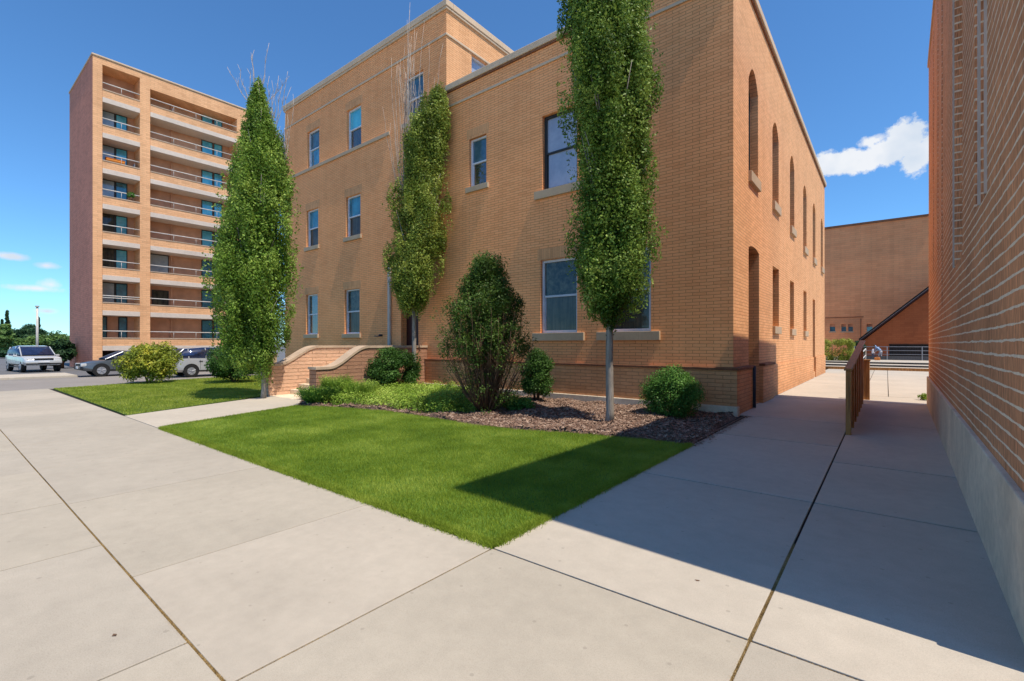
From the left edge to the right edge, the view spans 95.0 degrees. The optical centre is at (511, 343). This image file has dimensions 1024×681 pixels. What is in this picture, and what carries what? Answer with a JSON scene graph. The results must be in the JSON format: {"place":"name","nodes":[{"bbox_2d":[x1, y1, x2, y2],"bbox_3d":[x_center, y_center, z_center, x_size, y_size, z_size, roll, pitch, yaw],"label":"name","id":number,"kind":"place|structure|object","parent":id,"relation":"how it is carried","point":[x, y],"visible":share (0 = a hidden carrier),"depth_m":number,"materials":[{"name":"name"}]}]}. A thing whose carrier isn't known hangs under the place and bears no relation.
{"place":"outdoors","nodes":[
{"label":"outdoors","id":0,"kind":"place"},
{"bbox_2d":[0,349,8,357],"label":"dark bush","id":1,"kind":"object","parent":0,"point":[3,353],"visible":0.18,"depth_m":58.83,"materials":[{"name":"green plant"}]},
{"bbox_2d":[105,157,125,164],"bbox_3d":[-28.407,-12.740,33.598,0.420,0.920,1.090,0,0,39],"label":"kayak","id":2,"kind":"object","parent":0,"point":[113,160],"visible":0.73,"depth_m":33.42,"materials":[{"name":"orange plastic"}]},
{"bbox_2d":[0,372,255,390],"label":"driveway","id":3,"kind":"structure","parent":0,"point":[29,384],"depth_m":22.71,"materials":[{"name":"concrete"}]},
{"bbox_2d":[173,347,252,376],"bbox_3d":[-17.213,0.989,27.248,2.200,1.653,4.694,0,0,39],"label":"minivan","id":4,"kind":"object","parent":3,"relation":"on","point":[193,362],"visible":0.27,"depth_m":25.66,"materials":[{"name":"silver metal"}]},
{"bbox_2d":[0,345,284,376],"bbox_3d":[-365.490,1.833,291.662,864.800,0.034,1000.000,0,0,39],"label":"road","id":5,"kind":"structure","parent":0,"point":[67,368],"depth_m":32.22,"materials":[{"name":"grey asphalt"}]},
{"bbox_2d":[4,310,10,323],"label":"conifer","id":6,"kind":"object","parent":5,"relation":"on","point":[6,318],"visible":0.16,"depth_m":71.93,"materials":[{"name":"green plant"}]},
{"bbox_2d":[0,323,17,349],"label":"broadleaf tree","id":7,"kind":"object","parent":5,"relation":"on","point":[8,338],"visible":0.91,"depth_m":65.82,"materials":[{"name":"green plant"}]},
{"bbox_2d":[14,337,35,345],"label":"broadleaf tree","id":8,"kind":"object","parent":5,"relation":"on","point":[22,342],"visible":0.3,"depth_m":69.99,"materials":[{"name":"green plant"}]},
{"bbox_2d":[12,326,42,338],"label":"broadleaf tree","id":9,"kind":"object","parent":5,"relation":"on","point":[25,331],"visible":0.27,"depth_m":94.25,"materials":[{"name":"green plant"}]},
{"bbox_2d":[5,346,61,372],"bbox_3d":[-32.025,0.959,31.408,4.744,1.713,2.200,0,0,33],"label":"minivan","id":10,"kind":"object","parent":5,"relation":"on","point":[22,358],"visible":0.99,"depth_m":30.68,"materials":[{"name":"grey paint"}]},
{"bbox_2d":[20,323,46,333],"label":"broadleaf tree","id":11,"kind":"object","parent":5,"relation":"on","point":[31,325],"visible":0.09,"depth_m":104.74,"materials":[{"name":"green plant"}]},
{"bbox_2d":[35,306,38,345],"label":"lamp post","id":12,"kind":"object","parent":5,"relation":"on","point":[37,329],"visible":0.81,"depth_m":42.19,"materials":[{"name":"white metal"}]},
{"bbox_2d":[0,373,77,379],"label":"kerb","id":13,"kind":"structure","parent":5,"relation":"on","point":[31,376],"depth_m":25.39,"materials":[{"name":"concrete"}]},
{"bbox_2d":[25,330,69,345],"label":"broadleaf tree","id":14,"kind":"object","parent":5,"relation":"on","point":[45,339],"visible":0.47,"depth_m":78.25,"materials":[{"name":"green plant"}]},
{"bbox_2d":[48,339,77,367],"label":"dark bush","id":15,"kind":"object","parent":5,"relation":"on","point":[65,350],"visible":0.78,"depth_m":34.77,"materials":[{"name":"green plant"}]},
{"bbox_2d":[74,350,129,376],"bbox_3d":[-22.585,1.089,27.731,2.200,1.453,4.644,0,0,39],"label":"sedan","id":16,"kind":"object","parent":5,"relation":"on","point":[101,366],"visible":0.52,"depth_m":26.16,"materials":[{"name":"grey paint"}]},
{"bbox_2d":[53,375,260,415],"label":"lawn","id":17,"kind":"structure","parent":0,"point":[113,410],"depth_m":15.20,"materials":[{"name":"green plant"}]},
{"bbox_2d":[111,341,183,382],"bbox_3d":[-16.720,0.811,21.633,2.574,2.052,2.715,0,0,39],"label":"golden bush","id":18,"kind":"object","parent":17,"relation":"on","point":[156,362],"visible":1,"depth_m":21.09,"materials":[{"name":"yellow plant"}]},
{"bbox_2d":[204,346,255,381],"bbox_3d":[-13.024,0.853,22.044,2.430,1.972,2.553,0,0,-24],"label":"dark shrub","id":19,"kind":"object","parent":17,"relation":"on","point":[214,366],"visible":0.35,"depth_m":21.36,"materials":[{"name":"green plant"}]},
{"bbox_2d":[69,52,246,366],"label":"apartment tower","id":20,"kind":"structure","parent":0,"point":[136,265],"depth_m":35.15,"materials":[{"name":"brick"}]},
{"bbox_2d":[102,316,106,336],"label":"window","id":21,"kind":"structure","parent":20,"relation":"in","point":[104,318],"depth_m":33.92,"materials":[{"name":"teal glass"}]},
{"bbox_2d":[102,282,114,301],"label":"window","id":22,"kind":"structure","parent":20,"relation":"in","point":[108,288],"depth_m":34.10,"materials":[{"name":"grey glass"}]},
{"bbox_2d":[102,248,114,266],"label":"window","id":23,"kind":"structure","parent":20,"relation":"in","point":[107,253],"depth_m":34.10,"materials":[{"name":"black glass"}]},
{"bbox_2d":[102,213,114,231],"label":"window","id":24,"kind":"structure","parent":20,"relation":"in","point":[108,219],"depth_m":34.10,"materials":[{"name":"black glass"}]},
{"bbox_2d":[102,179,114,196],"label":"window","id":25,"kind":"structure","parent":20,"relation":"in","point":[106,184],"depth_m":34.10,"materials":[{"name":"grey glass"}]},
{"bbox_2d":[102,144,114,159],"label":"window","id":26,"kind":"structure","parent":20,"relation":"in","point":[106,149],"depth_m":34.05,"materials":[{"name":"grey glass"}]},
{"bbox_2d":[102,110,114,126],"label":"window","id":27,"kind":"structure","parent":20,"relation":"in","point":[105,114],"depth_m":34.10,"materials":[{"name":"grey glass"}]},
{"bbox_2d":[115,283,126,302],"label":"window","id":28,"kind":"structure","parent":20,"relation":"in","point":[120,289],"depth_m":34.63,"materials":[{"name":"teal glass"}]},
{"bbox_2d":[115,249,126,268],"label":"window","id":29,"kind":"structure","parent":20,"relation":"in","point":[120,255],"depth_m":34.63,"materials":[{"name":"blue glass"}]},
{"bbox_2d":[115,215,126,233],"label":"window","id":30,"kind":"structure","parent":20,"relation":"in","point":[121,221],"depth_m":34.63,"materials":[{"name":"blue glass"}]},
{"bbox_2d":[115,181,126,199],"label":"window","id":31,"kind":"structure","parent":20,"relation":"in","point":[120,187],"depth_m":34.63,"materials":[{"name":"teal glass"}]},
{"bbox_2d":[115,148,126,164],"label":"window","id":32,"kind":"structure","parent":20,"relation":"in","point":[122,153],"depth_m":34.68,"materials":[{"name":"blue glass"}]},
{"bbox_2d":[115,114,126,130],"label":"window","id":33,"kind":"structure","parent":20,"relation":"in","point":[118,118],"depth_m":34.63,"materials":[{"name":"blue glass"}]},
{"bbox_2d":[118,317,126,337],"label":"window","id":34,"kind":"structure","parent":20,"relation":"in","point":[122,321],"depth_m":34.72,"materials":[{"name":"teal glass"}]},
{"bbox_2d":[127,192,135,200],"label":"potted plant","id":35,"kind":"object","parent":20,"relation":"on","point":[130,196],"visible":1,"depth_m":33.93,"materials":[{"name":"green plant"}]},
{"bbox_2d":[150,253,168,272],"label":"window","id":36,"kind":"structure","parent":20,"relation":"in","point":[155,259],"depth_m":36.48,"materials":[{"name":"grey glass"}]},
{"bbox_2d":[152,290,168,304],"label":"window","id":37,"kind":"structure","parent":20,"relation":"in","point":[160,294],"depth_m":36.54,"materials":[{"name":"black glass"}]},
{"bbox_2d":[201,320,212,337],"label":"window","id":38,"kind":"structure","parent":20,"relation":"in","point":[205,327],"depth_m":39.01,"materials":[{"name":"teal glass"}]},
{"bbox_2d":[201,290,212,307],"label":"window","id":39,"kind":"structure","parent":20,"relation":"in","point":[203,304],"depth_m":39.01,"materials":[{"name":"teal glass"}]},
{"bbox_2d":[201,260,212,275],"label":"window","id":40,"kind":"structure","parent":20,"relation":"in","point":[207,266],"depth_m":39.01,"materials":[{"name":"teal glass"}]},
{"bbox_2d":[201,230,212,246],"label":"window","id":41,"kind":"structure","parent":20,"relation":"in","point":[206,235],"depth_m":39.01,"materials":[{"name":"blue glass"}]},
{"bbox_2d":[201,200,212,215],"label":"window","id":42,"kind":"structure","parent":20,"relation":"in","point":[205,204],"depth_m":39.01,"materials":[{"name":"blue glass"}]},
{"bbox_2d":[201,170,212,184],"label":"window","id":43,"kind":"structure","parent":20,"relation":"in","point":[206,174],"depth_m":39.04,"materials":[{"name":"blue glass"}]},
{"bbox_2d":[201,140,212,154],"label":"window","id":44,"kind":"structure","parent":20,"relation":"in","point":[204,143],"depth_m":39.02,"materials":[{"name":"blue glass"}]},
{"bbox_2d":[201,114,212,123],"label":"window","id":45,"kind":"structure","parent":20,"relation":"in","point":[204,119],"depth_m":39.01,"materials":[{"name":"blue glass"}]},
{"bbox_2d":[213,320,220,337],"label":"window","id":46,"kind":"structure","parent":20,"relation":"in","point":[214,336],"depth_m":39.54,"materials":[{"name":"teal glass"}]},
{"bbox_2d":[213,202,221,216],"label":"window","id":47,"kind":"structure","parent":20,"relation":"in","point":[216,214],"depth_m":39.59,"materials":[{"name":"blue glass"}]},
{"bbox_2d":[213,173,221,186],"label":"window","id":48,"kind":"structure","parent":20,"relation":"in","point":[217,177],"depth_m":39.65,"materials":[{"name":"blue glass"}]},
{"bbox_2d":[213,143,221,156],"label":"window","id":49,"kind":"structure","parent":20,"relation":"in","point":[217,147],"depth_m":39.65,"materials":[{"name":"blue glass"}]},
{"bbox_2d":[213,119,221,126],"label":"window","id":50,"kind":"structure","parent":20,"relation":"in","point":[215,122],"depth_m":39.65,"materials":[{"name":"blue glass"}]},
{"bbox_2d":[125,396,300,427],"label":"entrance path","id":51,"kind":"structure","parent":0,"point":[156,419],"depth_m":12.71,"materials":[{"name":"concrete"}]},
{"bbox_2d":[158,405,691,548],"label":"lawn","id":52,"kind":"structure","parent":0,"point":[463,517],"depth_m":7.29,"materials":[{"name":"green plant"}]},
{"bbox_2d":[0,389,857,680],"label":"sidewalk","id":53,"kind":"structure","parent":0,"point":[236,567],"depth_m":3.43,"materials":[{"name":"concrete"}]},
{"bbox_2d":[0,430,858,680],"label":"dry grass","id":54,"kind":"structure","parent":53,"relation":"on","point":[754,630],"depth_m":3.17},
{"bbox_2d":[22,369,888,544],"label":"subsoil","id":55,"kind":"structure","parent":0,"point":[800,531],"depth_m":8.93,"materials":[{"name":"soil"}]},
{"bbox_2d":[199,45,303,397],"bbox_3d":[-8.556,-4.130,15.588,3.023,11.926,3.062,0,0,39],"label":"columnar tree","id":56,"kind":"object","parent":55,"relation":"on","point":[252,276],"visible":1,"depth_m":15.10,"materials":[{"name":"green plant"}]},
{"bbox_2d":[266,345,427,398],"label":"entrance stairs","id":57,"kind":"structure","parent":55,"relation":"on","point":[307,365],"depth_m":16.93,"materials":[{"name":"brick"}]},
{"bbox_2d":[298,388,735,443],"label":"mulch","id":58,"kind":"object","parent":55,"relation":"on","point":[603,426],"visible":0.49,"depth_m":11.06,"materials":[{"name":"brown wood"}]},
{"bbox_2d":[294,384,340,402],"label":"leafy plant","id":59,"kind":"object","parent":58,"relation":"on","point":[313,395],"visible":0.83,"depth_m":13.70,"materials":[{"name":"green plant"}]},
{"bbox_2d":[317,373,353,393],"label":"grassy plant","id":60,"kind":"object","parent":58,"relation":"on","point":[330,382],"visible":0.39,"depth_m":14.43,"materials":[{"name":"green plant"}]},
{"bbox_2d":[336,378,381,400],"bbox_3d":[-4.720,1.437,14.507,1.381,0.727,1.374,0,0,39],"label":"grassy plant","id":61,"kind":"object","parent":58,"relation":"on","point":[364,387],"visible":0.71,"depth_m":14.24,"materials":[{"name":"green plant"}]},
{"bbox_2d":[364,346,422,384],"bbox_3d":[-4.326,0.942,17.410,1.515,1.790,2.240,0,0,39],"label":"bush","id":62,"kind":"object","parent":58,"relation":"on","point":[382,370],"visible":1,"depth_m":17.00,"materials":[{"name":"green plant"}]},
{"bbox_2d":[306,380,522,412],"bbox_3d":[-2.877,1.526,14.711,6.875,0.547,5.444,0,0,39],"label":"ground cover","id":63,"kind":"object","parent":58,"relation":"on","point":[433,397],"visible":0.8,"depth_m":13.50,"materials":[{"name":"green plant"}]},
{"bbox_2d":[381,10,453,382],"bbox_3d":[-3.650,-5.584,18.108,2.662,14.836,2.644,0,0,39],"label":"columnar tree","id":64,"kind":"object","parent":58,"relation":"on","point":[420,244],"visible":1,"depth_m":17.70,"materials":[{"name":"green plant"}]},
{"bbox_2d":[430,250,537,413],"bbox_3d":[-0.636,-0.304,12.286,3.039,4.274,3.096,0,0,39],"label":"twiggy shrub","id":65,"kind":"object","parent":58,"relation":"on","point":[488,337],"visible":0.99,"depth_m":11.82,"materials":[{"name":"green plant"}]},
{"bbox_2d":[503,395,535,410],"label":"shrub","id":66,"kind":"object","parent":58,"relation":"on","point":[523,402],"visible":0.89,"depth_m":12.49,"materials":[{"name":"green plant"}]},
{"bbox_2d":[516,347,555,399],"bbox_3d":[0.788,0.941,14.305,1.228,1.725,1.178,0,0,39],"label":"upright bush","id":67,"kind":"object","parent":58,"relation":"on","point":[540,364],"visible":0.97,"depth_m":14.02,"materials":[{"name":"green plant"}]},
{"bbox_2d":[556,0,668,420],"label":"columnar tree","id":68,"kind":"object","parent":58,"relation":"on","point":[612,109],"visible":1,"depth_m":10.22,"materials":[{"name":"green plant"}]},
{"bbox_2d":[638,363,705,418],"bbox_3d":[3.988,1.123,11.636,1.675,1.367,1.544,0,0,39],"label":"round bush","id":69,"kind":"object","parent":58,"relation":"on","point":[680,390],"visible":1,"depth_m":11.28,"materials":[{"name":"green plant"}]},
{"bbox_2d":[0,0,932,342],"label":"sky","id":70,"kind":"structure","parent":0,"point":[857,72],"materials":[{"name":"blue"}]},
{"bbox_2d":[283,0,826,416],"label":"brick building","id":71,"kind":"structure","parent":0,"point":[731,316],"depth_m":16.19,"materials":[{"name":"brick"}]},
{"bbox_2d":[303,294,318,337],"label":"window","id":72,"kind":"structure","parent":71,"relation":"in","point":[312,299],"depth_m":25.24,"materials":[{"name":"blue glass"}]},
{"bbox_2d":[304,209,318,251],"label":"window","id":73,"kind":"structure","parent":71,"relation":"in","point":[313,215],"depth_m":25.20,"materials":[{"name":"teal glass"}]},
{"bbox_2d":[309,128,318,167],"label":"window","id":74,"kind":"structure","parent":71,"relation":"in","point":[313,136],"depth_m":25.20,"materials":[{"name":"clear glass"}]},
{"bbox_2d":[342,289,360,337],"bbox_3d":[-7.697,-1.480,22.715,1.530,2.360,0.288,0,0,39],"label":"window","id":75,"kind":"structure","parent":71,"relation":"in","point":[353,296],"depth_m":22.86,"materials":[{"name":"blue glass"}]},
{"bbox_2d":[343,194,361,241],"bbox_3d":[-7.623,-6.090,22.656,1.480,2.180,0.288,0,0,39],"label":"window","id":76,"kind":"structure","parent":71,"relation":"in","point":[353,202],"depth_m":22.84,"materials":[{"name":"teal glass"}]},
{"bbox_2d":[349,105,360,148],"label":"window","id":77,"kind":"structure","parent":71,"relation":"in","point":[355,114],"depth_m":22.80,"materials":[{"name":"blue glass"}]},
{"bbox_2d":[401,72,422,128],"bbox_3d":[-4.113,-10.335,19.856,1.440,2.130,0.288,0,0,39],"label":"window","id":78,"kind":"structure","parent":71,"relation":"in","point":[416,83],"depth_m":19.97,"materials":[{"name":"blue glass"}]},
{"bbox_2d":[407,309,417,344],"bbox_3d":[-4.161,-0.800,20.237,1.150,3.100,0.075,0,0,39],"label":"door","id":79,"kind":"structure","parent":71,"relation":"in","point":[409,320],"depth_m":20.39,"materials":[{"name":"metal"}]},
{"bbox_2d":[465,135,488,193],"bbox_3d":[-1.249,-6.735,17.570,1.130,2.030,0.288,0,0,39],"label":"window","id":80,"kind":"structure","parent":71,"relation":"in","point":[478,146],"depth_m":17.70,"materials":[{"name":"clear glass"}]},
{"bbox_2d":[472,57,484,71],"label":"window","id":81,"kind":"structure","parent":71,"relation":"in","point":[476,64],"depth_m":20.15,"materials":[{"name":"clear glass"}]},
{"bbox_2d":[534,108,581,200],"bbox_3d":[1.579,-6.235,15.326,1.910,2.770,0.308,0,0,39],"label":"window","id":82,"kind":"structure","parent":71,"relation":"in","point":[557,178],"depth_m":15.50,"materials":[{"name":"blue glass"}]},
{"bbox_2d":[532,257,584,340],"bbox_3d":[1.542,-1.455,15.343,1.970,2.690,0.288,0,0,39],"label":"window","id":83,"kind":"structure","parent":71,"relation":"in","point":[559,292],"depth_m":15.45,"materials":[{"name":"blue glass"}]},
{"bbox_2d":[596,247,660,339],"bbox_3d":[3.433,-1.455,13.833,1.970,2.690,0.288,0,0,39],"label":"window","id":84,"kind":"structure","parent":71,"relation":"in","point":[639,328],"depth_m":13.68,"materials":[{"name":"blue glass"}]},
{"bbox_2d":[748,94,760,191],"bbox_3d":[7.020,-6.335,13.877,0.398,3.430,1.290,0,0,39],"label":"window","id":85,"kind":"structure","parent":71,"relation":"in","point":[753,179],"depth_m":13.82,"materials":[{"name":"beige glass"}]},
{"bbox_2d":[772,200,781,216],"bbox_3d":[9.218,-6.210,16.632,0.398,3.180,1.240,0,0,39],"label":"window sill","id":86,"kind":"structure","parent":71,"relation":"in","point":[776,208],"depth_m":16.36,"materials":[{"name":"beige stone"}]},
{"bbox_2d":[773,326,781,333],"bbox_3d":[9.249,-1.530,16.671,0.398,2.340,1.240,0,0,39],"label":"window sill","id":87,"kind":"structure","parent":71,"relation":"in","point":[776,330],"depth_m":16.36,"materials":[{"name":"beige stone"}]},
{"bbox_2d":[790,329,795,335],"bbox_3d":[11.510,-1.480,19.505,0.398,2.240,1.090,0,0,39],"label":"window sill","id":88,"kind":"structure","parent":71,"relation":"in","point":[792,331],"depth_m":19.17,"materials":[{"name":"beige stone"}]},
{"bbox_2d":[790,225,796,237],"bbox_3d":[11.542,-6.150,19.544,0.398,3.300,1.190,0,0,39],"label":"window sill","id":89,"kind":"structure","parent":71,"relation":"in","point":[793,232],"depth_m":19.17,"materials":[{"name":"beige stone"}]},
{"bbox_2d":[803,246,808,255],"bbox_3d":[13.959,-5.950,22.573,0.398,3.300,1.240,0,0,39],"label":"window sill","id":90,"kind":"structure","parent":71,"relation":"in","point":[805,250],"depth_m":22.29,"materials":[{"name":"beige stone"}]},
{"bbox_2d":[494,369,1023,680],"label":"path","id":91,"kind":"structure","parent":0,"point":[888,573],"depth_m":4.25,"materials":[{"name":"concrete"}]},
{"bbox_2d":[691,416,751,447],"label":"spilled mulch","id":92,"kind":"object","parent":91,"relation":"on","point":[737,420],"visible":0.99,"depth_m":9.56,"materials":[{"name":"brown wood"}]},
{"bbox_2d":[844,340,864,434],"bbox_3d":[8.820,0.858,11.999,0.140,1.944,7.040,0,0,39],"label":"timber fence","id":93,"kind":"object","parent":91,"relation":"on","point":[853,368],"visible":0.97,"depth_m":10.72,"materials":[{"name":"brown wood"}]},
{"bbox_2d":[863,359,870,399],"bbox_3d":[11.491,1.165,15.221,0.220,1.330,0.220,0,0,39],"label":"timber post","id":94,"kind":"object","parent":91,"relation":"on","point":[866,379],"visible":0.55,"depth_m":15.15,"materials":[{"name":"brown wood"}]},
{"bbox_2d":[917,393,926,399],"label":"weed","id":95,"kind":"object","parent":91,"relation":"on","point":[923,396],"visible":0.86,"depth_m":15.01,"materials":[{"name":"green plant"}]},
{"bbox_2d":[927,0,1023,643],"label":"brick hall","id":96,"kind":"structure","parent":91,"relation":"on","point":[975,377],"depth_m":4.62,"materials":[{"name":"brick"}]},
{"bbox_2d":[859,286,928,356],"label":"stair block","id":97,"kind":"structure","parent":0,"point":[904,326],"depth_m":42.88,"materials":[{"name":"orange brick"}]},
{"bbox_2d":[863,356,928,360],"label":"kerb wall","id":98,"kind":"structure","parent":0,"point":[904,358],"depth_m":39.33,"materials":[{"name":"concrete"}]},
{"bbox_3d":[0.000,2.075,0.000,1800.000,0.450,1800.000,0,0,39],"label":"ground","id":99,"kind":"structure","parent":0,"visible":0},
{"bbox_2d":[826,356,928,368],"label":"terrace steps","id":100,"kind":"structure","parent":99,"relation":"on","point":[899,361],"depth_m":35.21,"materials":[{"name":"concrete"}]},
{"bbox_2d":[825,338,855,360],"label":"clipped hedge","id":101,"kind":"object","parent":100,"relation":"on","point":[849,344],"visible":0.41,"depth_m":38.12,"materials":[{"name":"green plant"}]},
{"bbox_2d":[852,340,866,354],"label":"terrace shrub","id":102,"kind":"object","parent":100,"relation":"on","point":[856,342],"visible":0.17,"depth_m":43.71,"materials":[{"name":"green plant"}]},
{"bbox_2d":[825,214,928,355],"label":"brick theatre","id":103,"kind":"structure","parent":100,"relation":"on","point":[877,272],"depth_m":49.28,"materials":[{"name":"orange brick"}]},
{"bbox_2d":[829,324,835,332],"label":"window","id":104,"kind":"structure","parent":103,"relation":"in","point":[832,326],"depth_m":51.49,"materials":[{"name":"teal glass"}]},
{"bbox_2d":[840,324,846,332],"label":"window","id":105,"kind":"structure","parent":103,"relation":"in","point":[843,325],"depth_m":50.84,"materials":[{"name":"teal glass"}]},
{"bbox_2d":[847,324,853,332],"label":"window","id":106,"kind":"structure","parent":103,"relation":"in","point":[850,326],"depth_m":50.49,"materials":[{"name":"teal glass"}]},
{"bbox_2d":[826,362,928,367],"bbox_3d":[29.771,1.520,32.497,34.000,0.240,2.030,0,0,39],"label":"step riser","id":107,"kind":"object","parent":100,"relation":"on","point":[885,363],"depth_m":34.09,"materials":[{"name":"grey concrete"}]},
{"bbox_2d":[826,366,928,371],"bbox_3d":[27.883,1.730,30.131,34.000,0.240,0.085,0,0,39],"label":"timber edging","id":108,"kind":"object","parent":100,"relation":"attached to","point":[887,369],"depth_m":31.80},
{"bbox_2d":[854,346,928,360],"bbox_3d":[34.468,0.775,37.742,11.261,1.150,0.070,0,0,39],"label":"steel railing","id":109,"kind":"object","parent":100,"relation":"on","point":[899,350],"visible":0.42,"depth_m":39.45,"materials":[{"name":"metal"}]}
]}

